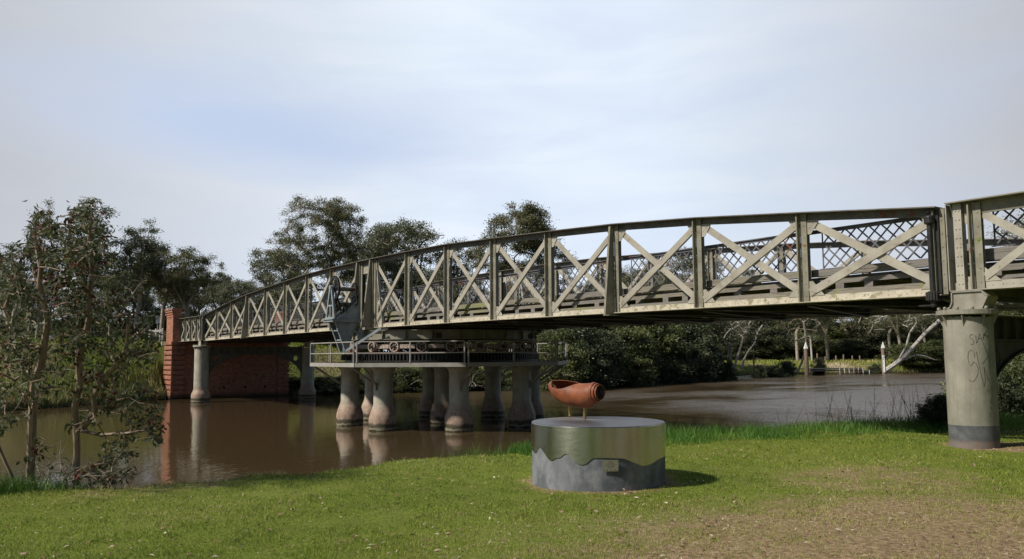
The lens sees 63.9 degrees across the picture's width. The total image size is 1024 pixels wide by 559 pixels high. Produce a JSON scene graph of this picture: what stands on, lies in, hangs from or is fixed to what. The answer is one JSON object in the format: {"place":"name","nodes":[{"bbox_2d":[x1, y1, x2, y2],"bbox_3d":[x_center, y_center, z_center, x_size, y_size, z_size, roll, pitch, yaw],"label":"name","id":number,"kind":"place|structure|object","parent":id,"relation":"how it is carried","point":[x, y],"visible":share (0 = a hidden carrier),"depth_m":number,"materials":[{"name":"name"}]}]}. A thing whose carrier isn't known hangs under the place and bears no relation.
{"place":"outdoors","nodes":[
{"label":"outdoors","id":0,"kind":"place"},
{"bbox_2d":[0,457,404,495],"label":"bank grass","id":1,"kind":"structure","parent":0,"point":[243,476],"depth_m":11.27,"materials":[{"name":"plant"}]},
{"bbox_2d":[0,372,945,488],"bbox_3d":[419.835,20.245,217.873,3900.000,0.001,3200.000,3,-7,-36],"label":"water","id":2,"kind":"structure","parent":0,"point":[219,438],"depth_m":34.71,"materials":[{"name":"brown liquid"}]},
{"bbox_2d":[336,352,543,431],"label":"pivot pier","id":3,"kind":"structure","parent":2,"relation":"in","point":[445,400],"depth_m":32.40,"materials":[{"name":"paint"}]},
{"bbox_2d":[310,340,567,389],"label":"service walkway","id":4,"kind":"structure","parent":3,"relation":"attached to","point":[556,363],"depth_m":30.69,"materials":[{"name":"paint"}]},
{"bbox_2d":[201,206,1023,352],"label":"swing bridge","id":5,"kind":"structure","parent":3,"relation":"on","point":[907,288],"depth_m":22.50,"materials":[{"name":"beige paint"}]},
{"bbox_2d":[323,276,381,359],"bbox_3d":[-6.224,1.480,31.875,1.514,3.305,2.189,3,-7,-36],"label":"turning winch","id":6,"kind":"object","parent":5,"relation":"attached to","point":[344,320],"visible":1,"depth_m":32.12,"materials":[{"name":"blue paint"}]},
{"bbox_2d":[803,342,808,375],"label":"mooring pile","id":7,"kind":"object","parent":2,"relation":"in","point":[806,361],"visible":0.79,"depth_m":103.98,"materials":[{"name":"white paint"}]},
{"bbox_2d":[797,368,875,373],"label":"jetty","id":8,"kind":"object","parent":2,"relation":"in","point":[851,369],"visible":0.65,"depth_m":108.95,"materials":[{"name":"grey wood"}]},
{"bbox_2d":[881,342,885,373],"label":"mooring pile","id":9,"kind":"object","parent":2,"relation":"in","point":[883,358],"visible":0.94,"depth_m":108.99,"materials":[{"name":"white paint"}]},
{"bbox_2d":[427,439,526,457],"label":"long grass","id":10,"kind":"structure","parent":0,"point":[504,450],"depth_m":14.19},
{"bbox_2d":[0,341,1023,558],"bbox_3d":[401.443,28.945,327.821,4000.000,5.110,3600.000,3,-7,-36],"label":"ground","id":11,"kind":"structure","parent":0,"point":[385,518],"depth_m":9.07,"materials":[{"name":"green plant"}]},
{"bbox_2d":[0,380,17,480],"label":"gum sapling","id":12,"kind":"object","parent":11,"relation":"on","point":[5,409],"visible":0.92,"depth_m":10.58,"materials":[{"name":"green plant"}]},
{"bbox_2d":[0,242,33,338],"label":"gum tree","id":13,"kind":"object","parent":11,"relation":"on","point":[13,297],"visible":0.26,"depth_m":61.62,"materials":[{"name":"green plant"}]},
{"bbox_2d":[10,283,52,330],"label":"gum tree","id":14,"kind":"object","parent":11,"relation":"on","point":[36,305],"visible":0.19,"depth_m":83.99,"materials":[{"name":"green plant"}]},
{"bbox_2d":[0,467,72,495],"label":"long grass","id":15,"kind":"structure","parent":11,"relation":"on","point":[7,484],"depth_m":10.45,"materials":[{"name":"plant"}]},
{"bbox_2d":[22,197,64,338],"bbox_3d":[-35.811,-0.519,62.483,3.045,11.654,3.200,4,-7,-37],"label":"gum tree","id":16,"kind":"object","parent":11,"relation":"on","point":[31,239],"visible":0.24,"depth_m":62.52,"materials":[{"name":"green plant"}]},
{"bbox_2d":[0,200,103,486],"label":"gum sapling","id":17,"kind":"object","parent":11,"relation":"on","point":[44,257],"visible":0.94,"depth_m":10.84,"materials":[{"name":"green plant"}]},
{"bbox_2d":[30,278,75,329],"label":"gum tree","id":18,"kind":"object","parent":11,"relation":"on","point":[58,299],"visible":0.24,"depth_m":87.86,"materials":[{"name":"green plant"}]},
{"bbox_2d":[45,196,130,336],"bbox_3d":[-33.372,-0.740,64.183,5.658,12.017,7.252,0,-5,-6],"label":"gum tree","id":19,"kind":"object","parent":11,"relation":"on","point":[104,211],"visible":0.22,"depth_m":64.58,"materials":[{"name":"green plant"}]},
{"bbox_2d":[0,477,185,494],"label":"long grass","id":20,"kind":"structure","parent":11,"relation":"on","point":[58,485],"depth_m":10.71,"materials":[{"name":"plant"}]},
{"bbox_2d":[51,318,140,333],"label":"gum tree","id":21,"kind":"object","parent":11,"relation":"on","point":[82,322],"visible":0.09,"depth_m":88.05,"materials":[{"name":"green plant"}]},
{"bbox_2d":[77,274,124,320],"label":"gum tree","id":22,"kind":"object","parent":11,"relation":"on","point":[96,292],"visible":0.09,"depth_m":90.24,"materials":[{"name":"green plant"}]},
{"bbox_2d":[35,200,169,488],"bbox_3d":[-5.599,0.888,11.285,1.713,4.194,3.178,3,-7,-36],"label":"gum sapling","id":23,"kind":"object","parent":11,"relation":"on","point":[99,377],"visible":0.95,"depth_m":11.10,"materials":[{"name":"green plant"}]},
{"bbox_2d":[84,265,154,329],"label":"gum tree","id":24,"kind":"object","parent":11,"relation":"on","point":[134,305],"visible":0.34,"depth_m":87.90,"materials":[{"name":"green plant"}]},
{"bbox_2d":[95,309,166,334],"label":"gum tree","id":25,"kind":"object","parent":11,"relation":"on","point":[152,317],"visible":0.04,"depth_m":89.04,"materials":[{"name":"green plant"}]},
{"bbox_2d":[114,217,171,336],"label":"gum tree","id":26,"kind":"object","parent":11,"relation":"on","point":[147,248],"visible":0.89,"depth_m":66.54,"materials":[{"name":"green plant"}]},
{"bbox_2d":[128,240,194,340],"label":"gum tree","id":27,"kind":"object","parent":11,"relation":"on","point":[160,292],"visible":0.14,"depth_m":70.14,"materials":[{"name":"green plant"}]},
{"bbox_2d":[147,278,204,315],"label":"gum tree","id":28,"kind":"object","parent":11,"relation":"on","point":[159,307],"visible":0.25,"depth_m":88.56,"materials":[{"name":"green plant"}]},
{"bbox_2d":[150,246,238,328],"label":"gum tree","id":29,"kind":"object","parent":11,"relation":"on","point":[195,283],"visible":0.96,"depth_m":68.09,"materials":[{"name":"green plant"}]},
{"bbox_2d":[182,271,225,314],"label":"gum tree","id":30,"kind":"object","parent":11,"relation":"on","point":[205,302],"visible":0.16,"depth_m":96.12,"materials":[{"name":"green plant"}]},
{"bbox_2d":[199,266,234,313],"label":"gum tree","id":31,"kind":"object","parent":11,"relation":"on","point":[213,300],"visible":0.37,"depth_m":91.92,"materials":[{"name":"green plant"}]},
{"bbox_2d":[163,308,291,399],"bbox_3d":[-20.510,5.820,58.905,8.420,7.130,3.180,3,-7,-36],"label":"brick abutment","id":32,"kind":"object","parent":11,"relation":"on","point":[251,375],"visible":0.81,"depth_m":57.44,"materials":[{"name":"brick"}]},
{"bbox_2d":[192,311,263,329],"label":"gum tree","id":33,"kind":"object","parent":11,"relation":"on","point":[253,316],"visible":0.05,"depth_m":87.60,"materials":[{"name":"green plant"}]},
{"bbox_2d":[213,277,259,324],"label":"gum tree","id":34,"kind":"object","parent":11,"relation":"on","point":[227,289],"visible":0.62,"depth_m":87.78,"materials":[{"name":"green plant"}]},
{"bbox_2d":[0,336,483,398],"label":"rough grass","id":35,"kind":"structure","parent":11,"relation":"on","point":[321,346],"depth_m":55.02,"materials":[{"name":"plant"}]},
{"bbox_2d":[191,340,315,402],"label":"bridge pier","id":36,"kind":"structure","parent":11,"relation":"on","point":[205,364],"depth_m":53.08,"materials":[{"name":"paint"}]},
{"bbox_2d":[179,315,300,342],"bbox_3d":[-18.209,3.471,55.926,7.440,1.631,5.850,3,-7,-36],"label":"approach span","id":37,"kind":"object","parent":36,"relation":"on","point":[190,335],"visible":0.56,"depth_m":54.60,"materials":[{"name":"green paint"}]},
{"bbox_2d":[242,246,315,305],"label":"gum tree","id":38,"kind":"object","parent":11,"relation":"on","point":[259,265],"visible":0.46,"depth_m":83.88,"materials":[{"name":"green plant"}]},
{"bbox_2d":[256,299,322,342],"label":"gum tree","id":39,"kind":"object","parent":11,"relation":"on","point":[293,303],"visible":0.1,"depth_m":74.61,"materials":[{"name":"green plant"}]},
{"bbox_2d":[267,281,315,315],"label":"gum tree","id":40,"kind":"object","parent":11,"relation":"on","point":[297,288],"visible":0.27,"depth_m":79.77,"materials":[{"name":"green plant"}]},
{"bbox_2d":[260,194,380,303],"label":"gum tree","id":41,"kind":"object","parent":11,"relation":"on","point":[333,215],"visible":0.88,"depth_m":82.32,"materials":[{"name":"green plant"}]},
{"bbox_2d":[314,375,363,393],"bbox_3d":[-13.284,8.114,62.119,4.174,1.814,3.634,-2,-6,19],"label":"shrub","id":42,"kind":"object","parent":11,"relation":"on","point":[324,386],"visible":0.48,"depth_m":61.57,"materials":[{"name":"green plant"}]},
{"bbox_2d":[330,222,400,297],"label":"gum tree","id":43,"kind":"object","parent":11,"relation":"on","point":[342,294],"visible":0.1,"depth_m":91.45,"materials":[{"name":"green plant"}]},
{"bbox_2d":[361,216,444,351],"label":"gum tree","id":44,"kind":"object","parent":11,"relation":"on","point":[388,237],"visible":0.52,"depth_m":87.22,"materials":[{"name":"green plant"}]},
{"bbox_2d":[393,367,417,392],"bbox_3d":[-8.676,8.062,64.057,3.730,3.020,4.285,1,-5,-15],"label":"shrub","id":45,"kind":"object","parent":11,"relation":"on","point":[403,383],"visible":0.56,"depth_m":63.07,"materials":[{"name":"green plant"}]},
{"bbox_2d":[403,367,422,392],"bbox_3d":[-6.838,7.977,64.581,3.994,3.387,4.004,1,-5,-15],"label":"shrub","id":46,"kind":"object","parent":11,"relation":"on","point":[419,384],"visible":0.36,"depth_m":63.48,"materials":[{"name":"green plant"}]},
{"bbox_2d":[390,267,443,308],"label":"gum tree","id":47,"kind":"object","parent":11,"relation":"on","point":[415,280],"visible":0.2,"depth_m":83.97,"materials":[{"name":"green plant"}]},
{"bbox_2d":[415,283,472,309],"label":"gum tree","id":48,"kind":"object","parent":11,"relation":"on","point":[455,295],"visible":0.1,"depth_m":79.71,"materials":[{"name":"green plant"}]},
{"bbox_2d":[423,238,489,300],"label":"gum tree","id":49,"kind":"object","parent":11,"relation":"on","point":[466,254],"visible":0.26,"depth_m":91.80,"materials":[{"name":"green plant"}]},
{"bbox_2d":[0,363,942,410],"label":"reeds","id":50,"kind":"object","parent":11,"relation":"on","point":[66,400],"visible":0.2,"depth_m":51.55,"materials":[{"name":"plant"}]},
{"bbox_2d":[469,368,484,390],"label":"shrub","id":51,"kind":"object","parent":11,"relation":"on","point":[482,374],"visible":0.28,"depth_m":65.72,"materials":[{"name":"green plant"}]},
{"bbox_2d":[469,366,484,390],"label":"shrub","id":52,"kind":"object","parent":11,"relation":"on","point":[476,381],"visible":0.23,"depth_m":65.25,"materials":[{"name":"green plant"}]},
{"bbox_2d":[501,366,511,390],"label":"shrub","id":53,"kind":"object","parent":11,"relation":"on","point":[509,388],"visible":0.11,"depth_m":65.37,"materials":[{"name":"green plant"}]},
{"bbox_2d":[468,199,578,294],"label":"gum tree","id":54,"kind":"object","parent":11,"relation":"on","point":[528,218],"visible":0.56,"depth_m":86.03,"materials":[{"name":"green plant"}]},
{"bbox_2d":[540,355,585,391],"bbox_3d":[3.671,7.992,65.231,4.574,4.342,5.254,-5,-7,39],"label":"shrub","id":55,"kind":"object","parent":11,"relation":"on","point":[551,376],"visible":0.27,"depth_m":63.91,"materials":[{"name":"green plant"}]},
{"bbox_2d":[535,328,593,390],"bbox_3d":[3.413,6.991,65.668,5.889,6.741,6.765,3,-6,-36],"label":"shrub","id":56,"kind":"object","parent":11,"relation":"on","point":[573,356],"visible":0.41,"depth_m":64.55,"materials":[{"name":"green plant"}]},
{"bbox_2d":[537,328,623,379],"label":"shrub","id":57,"kind":"object","parent":11,"relation":"on","point":[600,351],"visible":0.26,"depth_m":68.23,"materials":[{"name":"green plant"}]},
{"bbox_2d":[577,349,618,388],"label":"shrub","id":58,"kind":"object","parent":11,"relation":"on","point":[606,382],"visible":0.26,"depth_m":66.78,"materials":[{"name":"green plant"}]},
{"bbox_2d":[531,416,665,491],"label":"sculpture plinth","id":59,"kind":"structure","parent":11,"relation":"on","point":[600,454],"depth_m":10.45,"materials":[{"name":"grey concrete"}]},
{"bbox_2d":[548,380,604,418],"bbox_3d":[0.933,1.730,11.841,0.430,0.542,0.954,3,-7,-36],"label":"rolled sculpture","id":60,"kind":"object","parent":59,"relation":"on","point":[569,394],"visible":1,"depth_m":11.67,"materials":[{"name":"ceramic"}]},
{"bbox_2d":[573,327,629,386],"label":"shrub","id":61,"kind":"object","parent":11,"relation":"on","point":[615,349],"visible":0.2,"depth_m":69.66,"materials":[{"name":"green plant"}]},
{"bbox_2d":[589,264,646,293],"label":"gum tree","id":62,"kind":"object","parent":11,"relation":"on","point":[625,280],"visible":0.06,"depth_m":95.95,"materials":[{"name":"green plant"}]},
{"bbox_2d":[586,326,664,378],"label":"shrub","id":63,"kind":"object","parent":11,"relation":"on","point":[632,333],"visible":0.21,"depth_m":74.70,"materials":[{"name":"green plant"}]},
{"bbox_2d":[611,346,660,386],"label":"shrub","id":64,"kind":"object","parent":11,"relation":"on","point":[644,364],"visible":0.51,"depth_m":73.11,"materials":[{"name":"green plant"}]},
{"bbox_2d":[613,327,671,385],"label":"shrub","id":65,"kind":"object","parent":11,"relation":"on","point":[658,365],"visible":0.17,"depth_m":75.43,"materials":[{"name":"green plant"}]},
{"bbox_2d":[631,324,696,379],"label":"shrub","id":66,"kind":"object","parent":11,"relation":"on","point":[671,340],"visible":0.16,"depth_m":79.98,"materials":[{"name":"green plant"}]},
{"bbox_2d":[640,271,692,293],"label":"gum tree","id":67,"kind":"object","parent":11,"relation":"on","point":[664,281],"visible":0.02,"depth_m":95.25,"materials":[{"name":"green plant"}]},
{"bbox_2d":[654,329,704,382],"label":"shrub","id":68,"kind":"object","parent":11,"relation":"on","point":[683,366],"visible":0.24,"depth_m":80.70,"materials":[{"name":"green plant"}]},
{"bbox_2d":[656,246,727,284],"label":"gum tree","id":69,"kind":"object","parent":11,"relation":"on","point":[690,266],"visible":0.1,"depth_m":104.32,"materials":[{"name":"green plant"}]},
{"bbox_2d":[662,317,725,381],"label":"shrub","id":70,"kind":"object","parent":11,"relation":"on","point":[701,345],"visible":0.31,"depth_m":85.51,"materials":[{"name":"green plant"}]},
{"bbox_2d":[704,343,741,379],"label":"shrub","id":71,"kind":"object","parent":11,"relation":"on","point":[728,363],"visible":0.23,"depth_m":89.54,"materials":[{"name":"green plant"}]},
{"bbox_2d":[704,275,749,359],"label":"gum tree","id":72,"kind":"object","parent":11,"relation":"on","point":[715,331],"visible":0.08,"depth_m":104.88,"materials":[{"name":"green plant"}]},
{"bbox_2d":[712,320,768,367],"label":"gum tree","id":73,"kind":"object","parent":11,"relation":"on","point":[742,340],"visible":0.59,"depth_m":95.20,"materials":[{"name":"green plant"}]},
{"bbox_2d":[722,338,765,360],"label":"bush","id":74,"kind":"object","parent":11,"relation":"on","point":[745,348],"visible":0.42,"depth_m":138.22,"materials":[{"name":"green plant"}]},
{"bbox_2d":[716,320,781,369],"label":"gum tree","id":75,"kind":"object","parent":11,"relation":"on","point":[745,356],"visible":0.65,"depth_m":95.87,"materials":[{"name":"green plant"}]},
{"bbox_2d":[749,364,768,377],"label":"shrub","id":76,"kind":"object","parent":11,"relation":"on","point":[759,371],"visible":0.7,"depth_m":95.50,"materials":[{"name":"green plant"}]},
{"bbox_2d":[739,325,809,360],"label":"bush","id":77,"kind":"object","parent":11,"relation":"on","point":[772,351],"visible":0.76,"depth_m":138.48,"materials":[{"name":"green plant"}]},
{"bbox_2d":[764,364,790,376],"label":"shrub","id":78,"kind":"object","parent":11,"relation":"on","point":[772,372],"visible":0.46,"depth_m":98.37,"materials":[{"name":"green plant"}]},
{"bbox_2d":[637,376,928,432],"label":"dry stalks","id":79,"kind":"object","parent":11,"relation":"on","point":[910,410],"visible":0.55,"depth_m":19.82,"materials":[{"name":"brown plant"}]},
{"bbox_2d":[774,360,797,374],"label":"shrub","id":80,"kind":"object","parent":11,"relation":"on","point":[788,368],"visible":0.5,"depth_m":107.01,"materials":[{"name":"green plant"}]},
{"bbox_2d":[770,318,811,360],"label":"gum tree","id":81,"kind":"object","parent":11,"relation":"on","point":[795,321],"visible":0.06,"depth_m":129.18,"materials":[{"name":"green plant"}]},
{"bbox_2d":[773,318,830,372],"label":"gum tree","id":82,"kind":"object","parent":11,"relation":"on","point":[805,336],"visible":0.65,"depth_m":105.88,"materials":[{"name":"green plant"}]},
{"bbox_2d":[781,331,841,359],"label":"bush","id":83,"kind":"object","parent":11,"relation":"on","point":[819,349],"visible":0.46,"depth_m":139.47,"materials":[{"name":"green plant"}]},
{"bbox_2d":[799,318,823,358],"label":"gum tree","id":84,"kind":"object","parent":11,"relation":"on","point":[811,327],"visible":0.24,"depth_m":128.84,"materials":[{"name":"green plant"}]},
{"bbox_2d":[785,317,850,357],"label":"gum tree","id":85,"kind":"object","parent":11,"relation":"on","point":[837,334],"visible":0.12,"depth_m":144.16,"materials":[{"name":"green plant"}]},
{"bbox_2d":[809,357,826,374],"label":"shrub","id":86,"kind":"object","parent":11,"relation":"on","point":[819,362],"visible":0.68,"depth_m":109.44,"materials":[{"name":"green plant"}]},
{"bbox_2d":[813,317,840,359],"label":"gum tree","id":87,"kind":"object","parent":11,"relation":"on","point":[825,328],"visible":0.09,"depth_m":133.55,"materials":[{"name":"green plant"}]},
{"bbox_2d":[725,358,943,373],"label":"rough grass","id":88,"kind":"structure","parent":11,"relation":"on","point":[775,361],"depth_m":119.96,"materials":[{"name":"plant"}]},
{"bbox_2d":[809,321,878,356],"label":"gum tree","id":89,"kind":"object","parent":11,"relation":"on","point":[857,337],"visible":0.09,"depth_m":145.86,"materials":[{"name":"green plant"}]},
{"bbox_2d":[829,316,865,338],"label":"gum tree","id":90,"kind":"object","parent":11,"relation":"on","point":[846,325],"visible":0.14,"depth_m":142.23,"materials":[{"name":"green plant"}]},
{"bbox_2d":[823,337,876,359],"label":"bush","id":91,"kind":"object","parent":11,"relation":"on","point":[855,348],"visible":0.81,"depth_m":138.38,"materials":[{"name":"green plant"}]},
{"bbox_2d":[849,316,918,352],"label":"gum tree","id":92,"kind":"object","parent":11,"relation":"on","point":[894,339],"visible":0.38,"depth_m":142.68,"materials":[{"name":"green plant"}]},
{"bbox_2d":[865,309,906,357],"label":"gum tree","id":93,"kind":"object","parent":11,"relation":"on","point":[889,338],"visible":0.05,"depth_m":136.24,"materials":[{"name":"green plant"}]},
{"bbox_2d":[845,309,939,372],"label":"leaning gum","id":94,"kind":"object","parent":11,"relation":"on","point":[900,359],"visible":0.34,"depth_m":112.78,"materials":[{"name":"grey plant"}]},
{"bbox_2d":[872,309,926,344],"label":"gum tree","id":95,"kind":"object","parent":11,"relation":"on","point":[893,325],"visible":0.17,"depth_m":128.63,"materials":[{"name":"green plant"}]},
{"bbox_2d":[875,342,944,368],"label":"shrub","id":96,"kind":"object","parent":11,"relation":"on","point":[897,352],"visible":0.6,"depth_m":116.92,"materials":[{"name":"green plant"}]},
{"bbox_2d":[910,339,944,368],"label":"shrub","id":97,"kind":"object","parent":11,"relation":"on","point":[939,342],"visible":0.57,"depth_m":116.75,"materials":[{"name":"green plant"}]},
{"bbox_2d":[911,393,947,426],"bbox_3d":[9.993,3.097,19.242,1.177,0.922,1.469,-2,-6,17],"label":"bush","id":98,"kind":"object","parent":11,"relation":"on","point":[935,408],"visible":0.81,"depth_m":19.03,"materials":[{"name":"green plant"}]},
{"bbox_2d":[903,314,968,348],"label":"gum tree","id":99,"kind":"object","parent":11,"relation":"on","point":[918,332],"visible":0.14,"depth_m":140.41,"materials":[{"name":"green plant"}]},
{"bbox_2d":[926,353,1023,402],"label":"bush","id":100,"kind":"object","parent":11,"relation":"on","point":[1017,358],"visible":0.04,"depth_m":29.72,"materials":[{"name":"green plant"}]},
{"bbox_2d":[936,290,1023,448],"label":"bridge pier","id":101,"kind":"structure","parent":11,"relation":"on","point":[983,345],"depth_m":13.85,"materials":[{"name":"paint"}]},
{"bbox_2d":[944,191,1023,300],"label":"approach span","id":102,"kind":"object","parent":101,"relation":"on","point":[1003,278],"visible":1,"depth_m":14.06,"materials":[{"name":"green paint"}]},
{"bbox_2d":[943,360,1023,412],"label":"bush","id":103,"kind":"object","parent":11,"relation":"on","point":[1017,370],"visible":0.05,"depth_m":25.24,"materials":[{"name":"green plant"}]},
{"bbox_2d":[986,210,1023,259],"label":"gum tree","id":104,"kind":"object","parent":11,"relation":"on","point":[1008,235],"visible":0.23,"depth_m":32.42,"materials":[{"name":"green plant"}]},
{"bbox_2d":[997,371,1023,417],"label":"bush","id":105,"kind":"object","parent":11,"relation":"on","point":[1010,397],"visible":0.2,"depth_m":23.35,"materials":[{"name":"green plant"}]},
{"bbox_2d":[0,0,1023,351],"label":"sky","id":106,"kind":"structure","parent":0,"point":[204,119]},
{"bbox_2d":[4,431,1022,558],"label":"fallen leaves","id":107,"kind":"object","parent":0,"point":[580,527],"depth_m":9.01,"materials":[{"name":"plant"}]},
{"bbox_2d":[506,407,1023,455],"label":"long grass","id":108,"kind":"structure","parent":0,"point":[865,425],"depth_m":17.52,"materials":[{"name":"plant"}]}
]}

